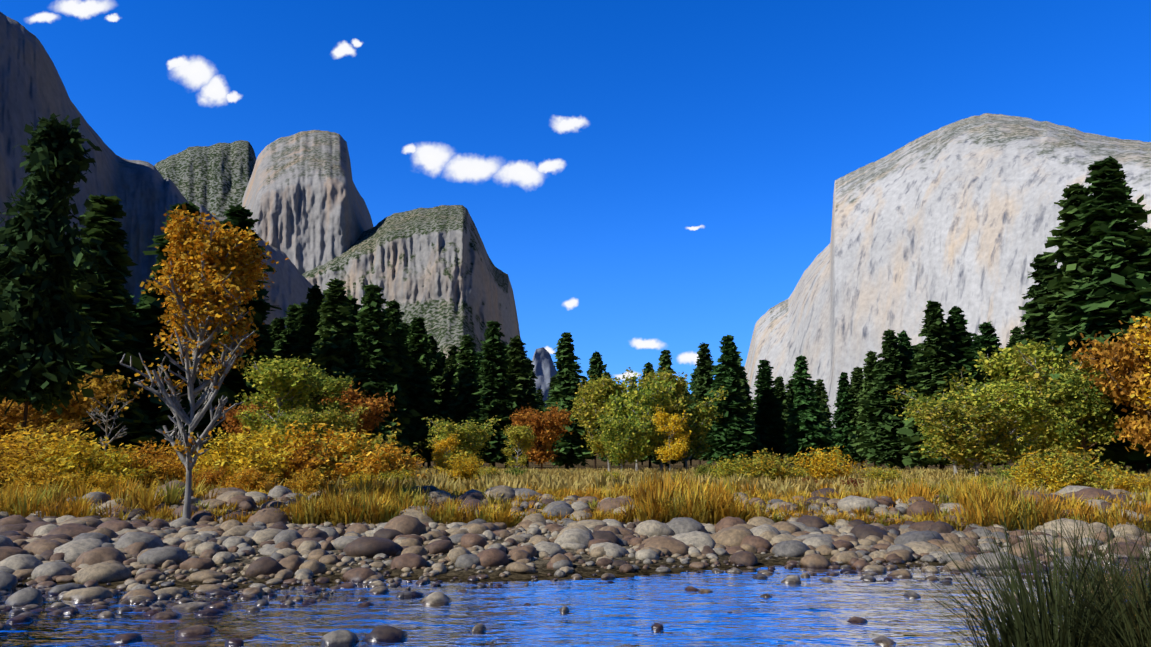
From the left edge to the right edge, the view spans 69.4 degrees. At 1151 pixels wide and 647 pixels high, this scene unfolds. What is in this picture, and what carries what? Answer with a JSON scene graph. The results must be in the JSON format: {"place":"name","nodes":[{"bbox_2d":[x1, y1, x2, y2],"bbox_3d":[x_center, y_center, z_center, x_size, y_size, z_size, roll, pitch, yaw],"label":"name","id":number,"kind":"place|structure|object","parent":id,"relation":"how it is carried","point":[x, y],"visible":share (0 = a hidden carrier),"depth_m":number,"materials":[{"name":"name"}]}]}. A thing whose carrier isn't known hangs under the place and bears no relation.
{"place":"outdoors","nodes":[
{"label":"outdoors","id":0,"kind":"place"},
{"bbox_2d":[0,12,188,313],"bbox_3d":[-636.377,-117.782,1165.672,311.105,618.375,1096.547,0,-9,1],"label":"cliff","id":1,"kind":"structure","parent":0,"point":[32,88],"depth_m":1155.22,"materials":[{"name":"stone"}]},
{"bbox_2d":[154,140,255,217],"bbox_3d":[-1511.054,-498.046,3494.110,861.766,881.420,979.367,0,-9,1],"label":"rock cliff","id":2,"kind":"structure","parent":0,"point":[214,178],"depth_m":3566.36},
{"bbox_2d":[195,203,324,329],"bbox_3d":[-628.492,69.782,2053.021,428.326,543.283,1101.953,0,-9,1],"label":"rock cliff","id":3,"kind":"structure","parent":0,"point":[291,284],"depth_m":1876.60,"materials":[{"name":"stone"}]},
{"bbox_2d":[242,130,372,273],"bbox_3d":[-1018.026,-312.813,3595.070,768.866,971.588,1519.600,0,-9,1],"label":"rock cliff","id":4,"kind":"structure","parent":0,"point":[303,201],"depth_m":2943.69,"materials":[{"name":"stone"}]},
{"bbox_2d":[302,205,519,367],"bbox_3d":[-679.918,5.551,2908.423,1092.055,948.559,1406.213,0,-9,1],"label":"rock cliff","id":5,"kind":"structure","parent":0,"point":[441,274],"depth_m":2699.45,"materials":[{"name":"stone"}]},
{"bbox_2d":[532,347,556,405],"bbox_3d":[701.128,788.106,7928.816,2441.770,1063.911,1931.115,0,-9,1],"label":"mountain","id":6,"kind":"structure","parent":0,"point":[544,369],"depth_m":7639.76,"materials":[{"name":"stone"}]},
{"bbox_2d":[0,557,1149,646],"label":"river water","id":7,"kind":"structure","parent":0,"point":[812,610],"depth_m":8.46,"materials":[{"name":"blue liquid"}]},
{"bbox_2d":[0,0,1150,393],"label":"sky","id":8,"kind":"structure","parent":0,"point":[645,178],"materials":[{"name":"blue"}]},
{"bbox_2d":[17,454,1150,590],"bbox_3d":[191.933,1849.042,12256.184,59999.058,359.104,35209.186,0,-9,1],"label":"ground","id":9,"kind":"structure","parent":0,"point":[543,571],"depth_m":12.05,"materials":[{"name":"brown soil"}]},
{"bbox_2d":[0,398,50,447],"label":"bush","id":10,"kind":"object","parent":9,"relation":"on","point":[13,414],"visible":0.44,"depth_m":48.50,"materials":[{"name":"orange plant"}]},
{"bbox_2d":[0,461,84,493],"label":"shrub","id":11,"kind":"object","parent":9,"relation":"on","point":[28,476],"visible":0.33,"depth_m":20.56,"materials":[{"name":"yellow plant"}]},
{"bbox_2d":[0,433,98,489],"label":"shrub","id":12,"kind":"object","parent":9,"relation":"on","point":[6,465],"visible":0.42,"depth_m":22.38,"materials":[{"name":"yellow plant"}]},
{"bbox_2d":[0,113,113,441],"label":"pine tree","id":13,"kind":"object","parent":9,"relation":"on","point":[45,335],"visible":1,"depth_m":33.60,"materials":[{"name":"green plant"}]},
{"bbox_2d":[0,418,121,487],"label":"shrub","id":14,"kind":"object","parent":9,"relation":"on","point":[20,438],"visible":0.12,"depth_m":24.99,"materials":[{"name":"yellow plant"}]},
{"bbox_2d":[4,374,129,449],"bbox_3d":[-38.409,6.630,58.350,10.768,8.040,10.186,-9,-14,32],"label":"broadleaf tree","id":15,"kind":"object","parent":9,"relation":"on","point":[75,409],"visible":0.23,"depth_m":58.25,"materials":[{"name":"orange plant"}]},
{"bbox_2d":[5,428,138,482],"bbox_3d":[-14.552,4.099,23.908,4.114,2.119,4.149,-11,-11,43],"label":"shrub","id":16,"kind":"object","parent":9,"relation":"on","point":[52,450],"visible":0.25,"depth_m":23.42,"materials":[{"name":"yellow plant"}]},
{"bbox_2d":[34,443,156,492],"bbox_3d":[-13.343,4.090,23.035,2.726,1.615,3.174,-7,-12,38],"label":"shrub","id":17,"kind":"object","parent":9,"relation":"on","point":[108,464],"visible":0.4,"depth_m":22.99,"materials":[{"name":"yellow plant"}]},
{"bbox_2d":[62,470,129,494],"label":"shrub","id":18,"kind":"object","parent":9,"relation":"on","point":[106,483],"visible":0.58,"depth_m":21.31,"materials":[{"name":"yellow plant"}]},
{"bbox_2d":[37,194,156,451],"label":"conifer tree","id":19,"kind":"object","parent":9,"relation":"on","point":[107,305],"visible":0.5,"depth_m":83.52,"materials":[{"name":"green plant"}]},
{"bbox_2d":[78,369,142,450],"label":"broadleaf tree","id":20,"kind":"object","parent":9,"relation":"on","point":[106,386],"visible":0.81,"depth_m":39.74,"materials":[{"name":"orange plant"}]},
{"bbox_2d":[84,448,171,488],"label":"shrub","id":21,"kind":"object","parent":9,"relation":"on","point":[140,462],"visible":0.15,"depth_m":24.44,"materials":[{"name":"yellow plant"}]},
{"bbox_2d":[105,437,197,488],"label":"shrub","id":22,"kind":"object","parent":9,"relation":"on","point":[164,456],"visible":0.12,"depth_m":26.31,"materials":[{"name":"orange plant"}]},
{"bbox_2d":[94,202,245,457],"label":"conifer tree","id":23,"kind":"object","parent":9,"relation":"on","point":[151,312],"visible":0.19,"depth_m":87.70,"materials":[{"name":"green plant"}]},
{"bbox_2d":[141,456,222,486],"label":"shrub","id":24,"kind":"object","parent":9,"relation":"on","point":[175,471],"visible":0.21,"depth_m":24.65,"materials":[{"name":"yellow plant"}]},
{"bbox_2d":[120,204,288,518],"bbox_3d":[-7.344,0.889,16.562,2.674,6.158,2.831,-3,-10,15],"label":"autumn tree","id":25,"kind":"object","parent":9,"relation":"on","point":[210,275],"depth_m":16.15,"materials":[{"name":"orange plant"}]},
{"bbox_2d":[180,464,240,492],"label":"shrub","id":26,"kind":"object","parent":9,"relation":"on","point":[210,478],"visible":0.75,"depth_m":23.36,"materials":[{"name":"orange plant"}]},
{"bbox_2d":[167,427,301,487],"bbox_3d":[-10.476,4.262,25.670,3.591,2.104,4.412,7,-12,-37],"label":"shrub","id":27,"kind":"object","parent":9,"relation":"on","point":[238,459],"visible":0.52,"depth_m":25.11,"materials":[{"name":"yellow plant"}]},
{"bbox_2d":[208,463,280,492],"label":"shrub","id":28,"kind":"object","parent":9,"relation":"on","point":[249,478],"visible":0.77,"depth_m":22.86,"materials":[{"name":"yellow plant"}]},
{"bbox_2d":[215,396,275,439],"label":"bush","id":29,"kind":"object","parent":9,"relation":"on","point":[230,419],"visible":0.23,"depth_m":68.55,"materials":[{"name":"orange plant"}]},
{"bbox_2d":[212,205,286,432],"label":"conifer tree","id":30,"kind":"object","parent":9,"relation":"on","point":[235,379],"visible":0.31,"depth_m":102.19,"materials":[{"name":"green plant"}]},
{"bbox_2d":[171,422,334,486],"bbox_3d":[-10.598,4.556,27.951,5.430,2.610,5.476,9,-12,-31],"label":"shrub","id":31,"kind":"object","parent":9,"relation":"on","point":[267,435],"visible":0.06,"depth_m":27.66,"materials":[{"name":"yellow plant"}]},
{"bbox_2d":[233,354,327,440],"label":"broadleaf tree","id":32,"kind":"object","parent":9,"relation":"on","point":[292,384],"visible":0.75,"depth_m":57.71,"materials":[{"name":"green plant"}]},
{"bbox_2d":[252,409,312,445],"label":"bush","id":33,"kind":"object","parent":9,"relation":"on","point":[301,419],"visible":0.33,"depth_m":53.56,"materials":[{"name":"green plant"}]},
{"bbox_2d":[272,303,300,397],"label":"conifer tree","id":34,"kind":"object","parent":9,"relation":"on","point":[283,345],"visible":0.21,"depth_m":119.25,"materials":[{"name":"green plant"}]},
{"bbox_2d":[269,284,324,422],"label":"conifer tree","id":35,"kind":"object","parent":9,"relation":"on","point":[310,322],"visible":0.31,"depth_m":106.31,"materials":[{"name":"green plant"}]},
{"bbox_2d":[250,434,355,487],"bbox_3d":[-9.465,4.705,27.409,5.122,2.173,4.654,6,-11,-33],"label":"shrub","id":36,"kind":"object","parent":9,"relation":"on","point":[308,462],"visible":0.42,"depth_m":26.73,"materials":[{"name":"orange plant"}]},
{"bbox_2d":[278,465,334,492],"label":"shrub","id":37,"kind":"object","parent":9,"relation":"on","point":[304,483],"visible":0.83,"depth_m":23.27,"materials":[{"name":"yellow plant"}]},
{"bbox_2d":[265,364,355,425],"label":"broadleaf tree","id":38,"kind":"object","parent":9,"relation":"on","point":[334,386],"visible":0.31,"depth_m":62.49,"materials":[{"name":"green plant"}]},
{"bbox_2d":[283,403,369,449],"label":"broadleaf tree","id":39,"kind":"object","parent":9,"relation":"on","point":[329,415],"visible":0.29,"depth_m":56.06,"materials":[{"name":"green plant"}]},
{"bbox_2d":[303,278,356,408],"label":"conifer tree","id":40,"kind":"object","parent":9,"relation":"on","point":[333,352],"visible":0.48,"depth_m":103.37,"materials":[{"name":"green plant"}]},
{"bbox_2d":[259,418,403,480],"bbox_3d":[-8.506,4.494,28.129,5.508,2.608,4.728,8,-13,-41],"label":"shrub","id":41,"kind":"object","parent":9,"relation":"on","point":[342,445],"visible":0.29,"depth_m":27.93,"materials":[{"name":"yellow plant"}]},
{"bbox_2d":[318,381,395,448],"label":"broadleaf tree","id":42,"kind":"object","parent":9,"relation":"on","point":[377,408],"visible":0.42,"depth_m":68.76,"materials":[{"name":"orange plant"}]},
{"bbox_2d":[303,417,425,483],"bbox_3d":[-8.161,4.854,28.964,5.023,2.583,5.714,-5,-5,-32],"label":"shrub","id":43,"kind":"object","parent":9,"relation":"on","point":[329,468],"visible":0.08,"depth_m":28.14,"materials":[{"name":"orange plant"}]},
{"bbox_2d":[341,284,420,450],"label":"conifer tree","id":44,"kind":"object","parent":9,"relation":"on","point":[373,372],"visible":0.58,"depth_m":102.37,"materials":[{"name":"green plant"}]},
{"bbox_2d":[330,440,432,485],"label":"shrub","id":45,"kind":"object","parent":9,"relation":"on","point":[385,464],"visible":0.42,"depth_m":27.48,"materials":[{"name":"yellow plant"}]},
{"bbox_2d":[383,299,420,455],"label":"conifer tree","id":46,"kind":"object","parent":9,"relation":"on","point":[395,313],"visible":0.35,"depth_m":110.03,"materials":[{"name":"green plant"}]},
{"bbox_2d":[402,316,439,466],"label":"conifer tree","id":47,"kind":"object","parent":9,"relation":"on","point":[420,358],"visible":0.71,"depth_m":115.25,"materials":[{"name":"green plant"}]},
{"bbox_2d":[425,333,444,467],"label":"conifer tree","id":48,"kind":"object","parent":9,"relation":"on","point":[434,373],"visible":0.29,"depth_m":124.78,"materials":[{"name":"green plant"}]},
{"bbox_2d":[424,345,458,464],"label":"conifer tree","id":49,"kind":"object","parent":9,"relation":"on","point":[448,374],"visible":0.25,"depth_m":123.36,"materials":[{"name":"green plant"}]},
{"bbox_2d":[432,433,460,471],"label":"broadleaf tree","id":50,"kind":"object","parent":9,"relation":"on","point":[441,449],"visible":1,"depth_m":42.88,"materials":[{"name":"yellow plant"}]},
{"bbox_2d":[434,450,483,482],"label":"shrub","id":51,"kind":"object","parent":9,"relation":"on","point":[468,471],"visible":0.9,"depth_m":34.74,"materials":[{"name":"yellow plant"}]},
{"bbox_2d":[441,334,480,447],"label":"conifer tree","id":52,"kind":"object","parent":9,"relation":"on","point":[463,387],"visible":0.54,"depth_m":116.20,"materials":[{"name":"green plant"}]},
{"bbox_2d":[422,415,500,469],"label":"bush","id":53,"kind":"object","parent":9,"relation":"on","point":[467,433],"visible":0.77,"depth_m":46.21,"materials":[{"name":"green plant"}]},
{"bbox_2d":[459,321,523,467],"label":"conifer tree","id":54,"kind":"object","parent":9,"relation":"on","point":[493,399],"visible":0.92,"depth_m":108.04,"materials":[{"name":"green plant"}]},
{"bbox_2d":[500,424,536,469],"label":"broadleaf tree","id":55,"kind":"object","parent":9,"relation":"on","point":[522,437],"visible":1,"depth_m":55.09,"materials":[{"name":"green plant"}]},
{"bbox_2d":[504,335,545,467],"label":"conifer tree","id":56,"kind":"object","parent":9,"relation":"on","point":[520,368],"visible":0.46,"depth_m":115.68,"materials":[{"name":"green plant"}]},
{"bbox_2d":[509,402,576,469],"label":"broadleaf tree","id":57,"kind":"object","parent":9,"relation":"on","point":[554,423],"visible":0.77,"depth_m":68.29,"materials":[{"name":"orange plant"}]},
{"bbox_2d":[0,488,1112,646],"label":"river boulders","id":58,"kind":"object","parent":9,"relation":"on","point":[30,595],"visible":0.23,"depth_m":9.21,"materials":[{"name":"grey stone"}]},
{"bbox_2d":[541,332,598,469],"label":"conifer tree","id":59,"kind":"object","parent":9,"relation":"on","point":[571,452],"visible":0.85,"depth_m":92.54,"materials":[{"name":"green plant"}]},
{"bbox_2d":[0,480,1150,622],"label":"river cobbles","id":60,"kind":"object","parent":9,"relation":"on","point":[98,547],"visible":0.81,"depth_m":13.58,"materials":[{"name":"grey stone"}]},
{"bbox_2d":[0,466,1150,532],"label":"bank grass","id":61,"kind":"structure","parent":9,"relation":"on","point":[711,504],"depth_m":16.83,"materials":[{"name":"yellow plant"}]},
{"bbox_2d":[587,350,606,467],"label":"conifer tree","id":62,"kind":"object","parent":9,"relation":"on","point":[597,366],"visible":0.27,"depth_m":109.93,"materials":[{"name":"green plant"}]},
{"bbox_2d":[569,374,629,470],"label":"broadleaf tree","id":63,"kind":"object","parent":9,"relation":"on","point":[589,398],"visible":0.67,"depth_m":63.18,"materials":[{"name":"green plant"}]},
{"bbox_2d":[594,412,656,468],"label":"bush","id":64,"kind":"object","parent":9,"relation":"on","point":[614,433],"visible":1,"depth_m":56.65,"materials":[{"name":"green plant"}]},
{"bbox_2d":[596,367,677,471],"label":"broadleaf tree","id":65,"kind":"object","parent":9,"relation":"on","point":[654,394],"visible":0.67,"depth_m":60.54,"materials":[{"name":"green plant"}]},
{"bbox_2d":[126,466,1150,495],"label":"meadow grass","id":66,"kind":"structure","parent":9,"relation":"on","point":[539,478],"depth_m":30.95,"materials":[{"name":"yellow plant"}]},
{"bbox_2d":[630,367,692,470],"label":"broadleaf tree","id":67,"kind":"object","parent":9,"relation":"on","point":[661,375],"visible":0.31,"depth_m":65.02,"materials":[{"name":"green plant"}]},
{"bbox_2d":[649,405,690,470],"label":"broadleaf tree","id":68,"kind":"object","parent":9,"relation":"on","point":[675,425],"visible":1,"depth_m":54.78,"materials":[{"name":"yellow plant"}]},
{"bbox_2d":[659,386,728,468],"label":"broadleaf tree","id":69,"kind":"object","parent":9,"relation":"on","point":[703,413],"visible":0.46,"depth_m":65.67,"materials":[{"name":"green plant"}]},
{"bbox_2d":[688,342,714,466],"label":"conifer tree","id":70,"kind":"object","parent":9,"relation":"on","point":[705,370],"visible":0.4,"depth_m":108.11,"materials":[{"name":"green plant"}]},
{"bbox_2d":[698,335,756,466],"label":"conifer tree","id":71,"kind":"object","parent":9,"relation":"on","point":[730,434],"visible":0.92,"depth_m":102.51,"materials":[{"name":"green plant"}]},
{"bbox_2d":[701,453,766,483],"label":"shrub","id":72,"kind":"object","parent":9,"relation":"on","point":[727,467],"visible":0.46,"depth_m":36.38,"materials":[{"name":"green plant"}]},
{"bbox_2d":[735,347,761,467],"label":"conifer tree","id":73,"kind":"object","parent":9,"relation":"on","point":[743,381],"visible":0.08,"depth_m":108.99,"materials":[{"name":"green plant"}]},
{"bbox_2d":[715,448,810,481],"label":"shrub","id":74,"kind":"object","parent":9,"relation":"on","point":[769,467],"visible":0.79,"depth_m":35.79,"materials":[{"name":"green plant"}]},
{"bbox_2d":[748,360,789,460],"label":"conifer tree","id":75,"kind":"object","parent":9,"relation":"on","point":[767,408],"visible":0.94,"depth_m":113.26,"materials":[{"name":"green plant"}]},
{"bbox_2d":[773,376,791,461],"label":"conifer tree","id":76,"kind":"object","parent":9,"relation":"on","point":[780,389],"visible":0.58,"depth_m":126.89,"materials":[{"name":"green plant"}]},
{"bbox_2d":[781,355,833,465],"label":"conifer tree","id":77,"kind":"object","parent":9,"relation":"on","point":[806,431],"visible":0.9,"depth_m":108.48,"materials":[{"name":"green plant"}]},
{"bbox_2d":[789,445,865,480],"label":"shrub","id":78,"kind":"object","parent":9,"relation":"on","point":[824,465],"visible":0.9,"depth_m":39.11,"materials":[{"name":"yellow plant"}]},
{"bbox_2d":[823,372,864,464],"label":"conifer tree","id":79,"kind":"object","parent":9,"relation":"on","point":[841,414],"visible":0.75,"depth_m":118.23,"materials":[{"name":"green plant"}]},
{"bbox_2d":[841,366,864,467],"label":"conifer tree","id":80,"kind":"object","parent":9,"relation":"on","point":[855,385],"visible":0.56,"depth_m":118.44,"materials":[{"name":"green plant"}]},
{"bbox_2d":[848,350,877,467],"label":"conifer tree","id":81,"kind":"object","parent":9,"relation":"on","point":[868,368],"visible":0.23,"depth_m":110.75,"materials":[{"name":"green plant"}]},
{"bbox_2d":[856,329,913,467],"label":"conifer tree","id":82,"kind":"object","parent":9,"relation":"on","point":[883,442],"visible":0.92,"depth_m":96.01,"materials":[{"name":"green plant"}]},
{"bbox_2d":[897,330,921,469],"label":"conifer tree","id":83,"kind":"object","parent":9,"relation":"on","point":[904,343],"visible":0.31,"depth_m":98.52,"materials":[{"name":"green plant"}]},
{"bbox_2d":[897,300,963,470],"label":"conifer tree","id":84,"kind":"object","parent":9,"relation":"on","point":[932,368],"visible":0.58,"depth_m":85.75,"materials":[{"name":"green plant"}]},
{"bbox_2d":[887,366,1001,473],"bbox_3d":[24.490,6.771,54.639,6.632,6.565,7.713,9,-17,-35],"label":"broadleaf tree","id":85,"kind":"object","parent":9,"relation":"on","point":[926,447],"visible":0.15,"depth_m":54.18,"materials":[{"name":"green plant"}]},
{"bbox_2d":[945,306,991,469],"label":"conifer tree","id":86,"kind":"object","parent":9,"relation":"on","point":[960,348],"visible":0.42,"depth_m":87.02,"materials":[{"name":"green plant"}]},
{"bbox_2d":[910,388,1037,475],"bbox_3d":[22.185,6.305,46.280,6.076,4.811,7.066,0,-11,-2],"label":"broadleaf tree","id":87,"kind":"object","parent":9,"relation":"on","point":[959,439],"visible":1,"depth_m":45.80,"materials":[{"name":"green plant"}]},
{"bbox_2d":[976,321,1023,468],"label":"conifer tree","id":88,"kind":"object","parent":9,"relation":"on","point":[988,338],"visible":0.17,"depth_m":91.43,"materials":[{"name":"green plant"}]},
{"bbox_2d":[868,483,1150,646],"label":"sedge","id":89,"kind":"object","parent":9,"relation":"on","point":[1119,624],"visible":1,"depth_m":3.87,"materials":[{"name":"green plant"}]},
{"bbox_2d":[963,379,1061,471],"bbox_3d":[24.793,6.027,47.419,4.923,5.674,4.804,6,-9,-38],"label":"broadleaf tree","id":90,"kind":"object","parent":9,"relation":"on","point":[1028,400],"visible":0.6,"depth_m":46.61,"materials":[{"name":"green plant"}]},
{"bbox_2d":[974,338,1067,462],"bbox_3d":[33.516,6.160,61.166,7.358,9.894,7.180,7,-12,-40],"label":"broadleaf tree","id":91,"kind":"object","parent":9,"relation":"on","point":[996,368],"visible":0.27,"depth_m":60.30,"materials":[{"name":"green plant"}]},
{"bbox_2d":[1002,457,1098,493],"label":"shrub","id":92,"kind":"object","parent":9,"relation":"on","point":[1053,482],"visible":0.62,"depth_m":25.50,"materials":[{"name":"yellow plant"}]},
{"bbox_2d":[997,344,1108,459],"bbox_3d":[34.011,6.259,58.654,9.011,8.920,10.480,-1,-8,8],"label":"broadleaf tree","id":93,"kind":"object","parent":9,"relation":"on","point":[1049,438],"visible":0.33,"depth_m":56.38,"materials":[{"name":"green plant"}]},
{"bbox_2d":[1013,252,1104,466],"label":"conifer tree","id":94,"kind":"object","parent":9,"relation":"on","point":[1037,325],"visible":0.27,"depth_m":73.38,"materials":[{"name":"green plant"}]},
{"bbox_2d":[988,436,1134,492],"bbox_3d":[15.231,4.731,26.617,3.920,2.171,4.459,5,-13,-25],"label":"shrub","id":95,"kind":"object","parent":9,"relation":"on","point":[1080,462],"visible":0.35,"depth_m":25.79,"materials":[{"name":"yellow plant"}]},
{"bbox_2d":[1035,183,1112,466],"bbox_3d":[39.058,0.080,61.201,9.487,21.993,8.968,-1,-9,-2],"label":"conifer tree","id":96,"kind":"object","parent":9,"relation":"on","point":[1066,319],"visible":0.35,"depth_m":62.16,"materials":[{"name":"green plant"}]},
{"bbox_2d":[1040,367,1124,459],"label":"broadleaf tree","id":97,"kind":"object","parent":9,"relation":"on","point":[1084,400],"visible":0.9,"depth_m":53.50,"materials":[{"name":"green plant"}]},
{"bbox_2d":[1046,156,1150,473],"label":"conifer tree","id":98,"kind":"object","parent":9,"relation":"on","point":[1119,257],"visible":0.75,"depth_m":58.32,"materials":[{"name":"green plant"}]},
{"bbox_2d":[1066,460,1143,489],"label":"shrub","id":99,"kind":"object","parent":9,"relation":"on","point":[1100,483],"visible":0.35,"depth_m":25.31,"materials":[{"name":"yellow plant"}]},
{"bbox_2d":[1068,316,1150,455],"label":"broadleaf tree","id":100,"kind":"object","parent":9,"relation":"on","point":[1122,367],"visible":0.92,"depth_m":50.77,"materials":[{"name":"orange plant"}]},
{"bbox_2d":[1102,474,1150,492],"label":"shrub","id":101,"kind":"object","parent":9,"relation":"on","point":[1124,483],"visible":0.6,"depth_m":24.25,"materials":[{"name":"yellow plant"}]},
{"bbox_2d":[1127,316,1150,408],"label":"broadleaf tree","id":102,"kind":"object","parent":9,"relation":"on","point":[1144,343],"visible":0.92,"depth_m":48.98,"materials":[{"name":"orange plant"}]},
{"bbox_2d":[743,113,1150,427],"bbox_3d":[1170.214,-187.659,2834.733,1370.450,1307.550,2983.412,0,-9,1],"label":"cliff","id":103,"kind":"structure","parent":0,"point":[962,214],"depth_m":2375.68,"materials":[{"name":"stone"}]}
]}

